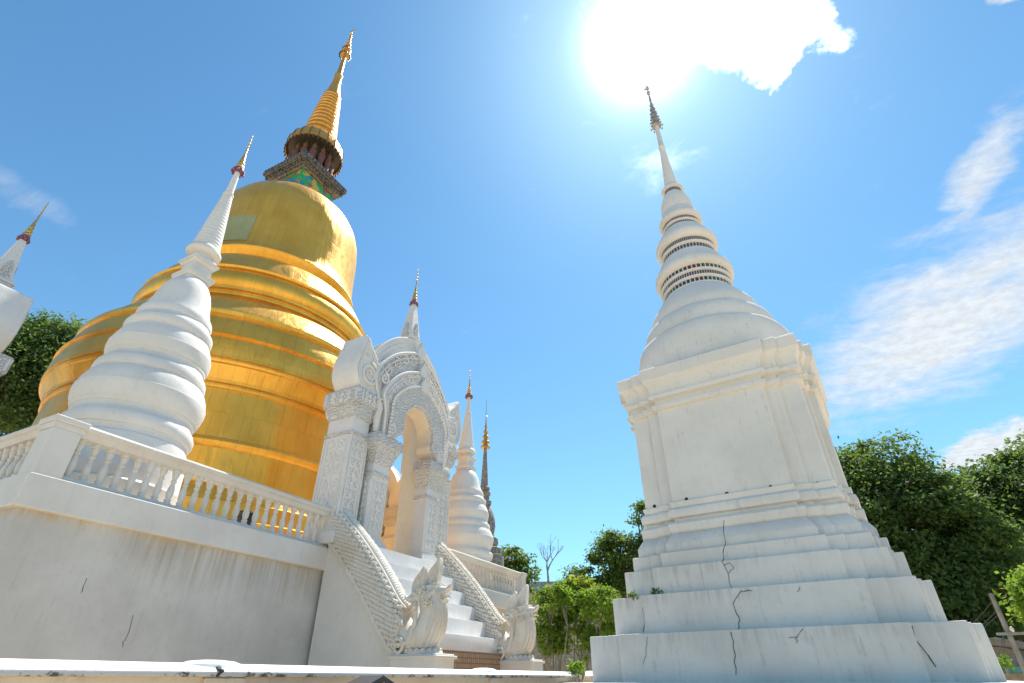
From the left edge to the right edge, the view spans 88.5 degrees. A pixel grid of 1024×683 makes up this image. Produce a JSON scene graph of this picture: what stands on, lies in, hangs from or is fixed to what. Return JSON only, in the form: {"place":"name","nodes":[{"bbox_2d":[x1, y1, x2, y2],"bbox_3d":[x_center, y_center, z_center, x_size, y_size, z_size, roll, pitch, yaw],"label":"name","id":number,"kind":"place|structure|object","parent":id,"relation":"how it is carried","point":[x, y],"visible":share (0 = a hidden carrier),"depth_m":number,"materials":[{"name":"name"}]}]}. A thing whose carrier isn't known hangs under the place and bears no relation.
{"place":"outdoors","nodes":[
{"label":"outdoors","id":0,"kind":"place"},
{"bbox_2d":[237,510,253,524],"bbox_3d":[-4.975,3.400,9.757,0.340,0.450,0.340,-16,-36,22],"label":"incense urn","id":1,"kind":"object","parent":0,"point":[249,519],"visible":0.16,"depth_m":9.72,"materials":[{"name":"black metal"}]},
{"bbox_2d":[348,675,393,682],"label":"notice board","id":2,"kind":"object","parent":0,"point":[373,679],"visible":1,"depth_m":2.81,"materials":[{"name":"grey metal"}]},
{"bbox_2d":[0,0,1023,581],"label":"sky","id":3,"kind":"structure","parent":0,"point":[856,167],"materials":[{"name":"blue"}]},
{"bbox_2d":[528,581,619,671],"bbox_3d":[4.819,23.438,41.107,11.210,7.540,8.200,-3,-33,5],"label":"tree","id":4,"kind":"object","parent":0,"point":[535,653],"depth_m":37.86,"materials":[{"name":"green plant"}]},
{"label":"ground","id":5,"kind":"structure","parent":0,"visible":0},
{"bbox_2d":[0,305,88,436],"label":"broadleaf tree","id":6,"kind":"object","parent":5,"relation":"on","point":[31,353],"visible":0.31,"depth_m":25.24,"materials":[{"name":"green plant"}]},
{"bbox_2d":[0,471,513,665],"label":"terrace","id":7,"kind":"structure","parent":5,"relation":"on","point":[90,573],"depth_m":7.21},
{"bbox_2d":[0,424,39,479],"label":"balustrade","id":8,"kind":"object","parent":7,"relation":"on","point":[15,447],"visible":0.49,"depth_m":7.12,"materials":[{"name":"white stone"}]},
{"bbox_2d":[0,202,48,376],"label":"chedi","id":9,"kind":"structure","parent":7,"relation":"on","point":[15,306],"depth_m":10.96,"materials":[{"name":"white paint"}]},
{"bbox_2d":[61,136,252,504],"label":"corner chedi","id":10,"kind":"structure","parent":7,"relation":"on","point":[142,378],"depth_m":8.98,"materials":[{"name":"white paint"}]},
{"bbox_2d":[17,414,331,547],"bbox_3d":[-4.844,2.513,8.518,0.410,0.772,5.090,-16,-36,22],"label":"balustrade","id":11,"kind":"object","parent":7,"relation":"on","point":[59,444],"visible":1,"depth_m":7.75,"materials":[{"name":"white stone"}]},
{"bbox_2d":[22,29,364,536],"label":"golden chedi","id":12,"kind":"structure","parent":7,"relation":"on","point":[285,324],"depth_m":14.39,"materials":[{"name":"gold metal"}]},
{"bbox_2d":[299,273,460,562],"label":"temple gate","id":13,"kind":"structure","parent":7,"relation":"on","point":[381,399],"depth_m":12.41,"materials":[{"name":"white paint"}]},
{"bbox_2d":[381,466,400,550],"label":"temple gate","id":14,"kind":"structure","parent":7,"relation":"on","point":[390,513],"depth_m":20.02,"materials":[{"name":"white paint"}]},
{"bbox_2d":[447,371,493,584],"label":"corner chedi","id":15,"kind":"structure","parent":7,"relation":"on","point":[469,532],"depth_m":16.96,"materials":[{"name":"white paint"}]},
{"bbox_2d":[449,548,526,594],"bbox_3d":[-0.834,6.735,15.116,0.410,0.772,5.070,-16,-36,22],"label":"balustrade","id":16,"kind":"object","parent":7,"relation":"on","point":[517,578],"visible":0.58,"depth_m":15.53,"materials":[{"name":"white stone"}]},
{"bbox_2d":[0,658,592,682],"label":"boundary wall","id":17,"kind":"structure","parent":5,"relation":"on","point":[79,671],"depth_m":2.71,"materials":[{"name":"beige paint"}]},
{"bbox_2d":[307,508,456,668],"bbox_3d":[-2.247,4.798,9.045,2.815,4.310,0.640,-16,-36,22],"label":"naga balustrade","id":18,"kind":"object","parent":5,"relation":"on","point":[367,612],"visible":0.99,"depth_m":8.97,"materials":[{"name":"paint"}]},
{"bbox_2d":[378,547,500,669],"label":"staircase","id":19,"kind":"structure","parent":5,"relation":"on","point":[467,643],"depth_m":10.70,"materials":[{"name":"stone"}]},
{"bbox_2d":[435,542,544,670],"bbox_3d":[-0.679,6.449,11.624,2.815,4.310,0.640,-16,-36,22],"label":"naga balustrade","id":20,"kind":"object","parent":5,"relation":"on","point":[515,647],"visible":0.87,"depth_m":11.33,"materials":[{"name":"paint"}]},
{"bbox_2d":[480,399,503,581],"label":"grey chedi","id":21,"kind":"structure","parent":5,"relation":"on","point":[498,557],"depth_m":24.70,"materials":[{"name":"paint"}]},
{"bbox_2d":[498,543,541,602],"bbox_3d":[0.015,15.142,28.401,3.903,7.901,3.375,-16,-36,22],"label":"flowering tree","id":22,"kind":"object","parent":5,"relation":"on","point":[520,562],"visible":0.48,"depth_m":29.61,"materials":[{"name":"green plant"}]},
{"bbox_2d":[537,535,562,671],"bbox_3d":[1.987,13.066,24.972,1.362,7.589,1.101,-7,-33,11],"label":"bare tree","id":23,"kind":"object","parent":5,"relation":"on","point":[547,569],"visible":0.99,"depth_m":26.27,"materials":[{"name":"grey plant"}]},
{"bbox_2d":[529,580,579,671],"bbox_3d":[0.988,7.711,12.776,1.548,3.430,1.662,-16,-36,22],"label":"shrub","id":24,"kind":"object","parent":5,"relation":"on","point":[555,642],"visible":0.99,"depth_m":13.04,"materials":[{"name":"green plant"}]},
{"bbox_2d":[566,659,585,681],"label":"weed","id":25,"kind":"object","parent":5,"relation":"on","point":[573,667],"visible":0.96,"depth_m":6.38,"materials":[{"name":"green plant"}]},
{"bbox_2d":[553,574,603,671],"bbox_3d":[1.738,7.920,13.371,1.649,3.723,1.677,1,-33,-2],"label":"shrub","id":26,"kind":"object","parent":5,"relation":"on","point":[579,584],"visible":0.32,"depth_m":13.81,"materials":[{"name":"green plant"}]},
{"bbox_2d":[571,583,621,670],"bbox_3d":[2.162,7.496,12.313,1.444,3.318,1.789,-16,-36,22],"label":"shrub","id":27,"kind":"object","parent":5,"relation":"on","point":[594,598],"visible":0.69,"depth_m":12.69,"materials":[{"name":"green plant"}]},
{"bbox_2d":[556,497,645,621],"bbox_3d":[4.569,10.525,21.506,5.633,8.176,3.664,-6,-33,9],"label":"broadleaf tree","id":28,"kind":"object","parent":5,"relation":"on","point":[608,544],"visible":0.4,"depth_m":21.88,"materials":[{"name":"green plant"}]},
{"bbox_2d":[564,86,1023,682],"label":"square base chedi","id":29,"kind":"structure","parent":5,"relation":"on","point":[766,552],"depth_m":6.34,"materials":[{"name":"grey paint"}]},
{"bbox_2d":[625,590,638,599],"bbox_3d":[1.457,3.116,6.447,0.172,0.124,0.208,3,-33,-5],"label":"weed","id":30,"kind":"object","parent":29,"relation":"on","point":[632,595],"visible":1,"depth_m":6.42,"materials":[{"name":"green plant"}]},
{"bbox_2d":[650,587,662,593],"bbox_3d":[1.756,3.023,6.341,0.166,0.136,0.204,3,-33,-4],"label":"weed","id":31,"kind":"object","parent":29,"relation":"on","point":[654,590],"visible":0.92,"depth_m":6.36,"materials":[{"name":"green plant"}]},
{"bbox_2d":[837,443,867,487],"bbox_3d":[12.698,9.367,21.148,6.930,9.741,5.889,-16,-36,22],"label":"broadleaf tree","id":32,"kind":"object","parent":5,"relation":"on","point":[843,452],"visible":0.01,"depth_m":21.86,"materials":[{"name":"green plant"}]},
{"bbox_2d":[834,428,1023,640],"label":"broadleaf tree","id":33,"kind":"object","parent":5,"relation":"on","point":[902,496],"visible":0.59,"depth_m":15.14,"materials":[{"name":"green plant"}]},
{"bbox_2d":[949,428,1023,567],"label":"broadleaf tree","id":34,"kind":"object","parent":5,"relation":"on","point":[1005,480],"visible":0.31,"depth_m":18.95,"materials":[{"name":"green plant"}]},
{"bbox_2d":[973,593,1023,673],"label":"utility pole","id":35,"kind":"object","parent":5,"relation":"on","point":[1009,632],"visible":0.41,"depth_m":8.74,"materials":[{"name":"wood"}]},
{"bbox_2d":[989,637,1023,680],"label":"wall","id":36,"kind":"structure","parent":5,"relation":"on","point":[1016,674],"depth_m":11.26,"materials":[{"name":"concrete"}]},
{"bbox_2d":[997,653,1015,675],"bbox_3d":[7.157,4.709,7.676,0.296,0.284,0.360,-16,-36,22],"label":"weed","id":37,"kind":"object","parent":5,"relation":"on","point":[1003,663],"visible":0.77,"depth_m":7.63,"materials":[{"name":"green plant"}]},
{"bbox_2d":[991,563,1023,626],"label":"shrub","id":38,"kind":"object","parent":5,"relation":"on","point":[1015,590],"visible":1,"depth_m":8.82,"materials":[{"name":"green plant"}]},
{"bbox_2d":[993,548,1023,641],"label":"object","id":39,"kind":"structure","parent":5,"relation":"on","point":[1007,617],"depth_m":16.35,"materials":[{"name":"plant"}]}
]}

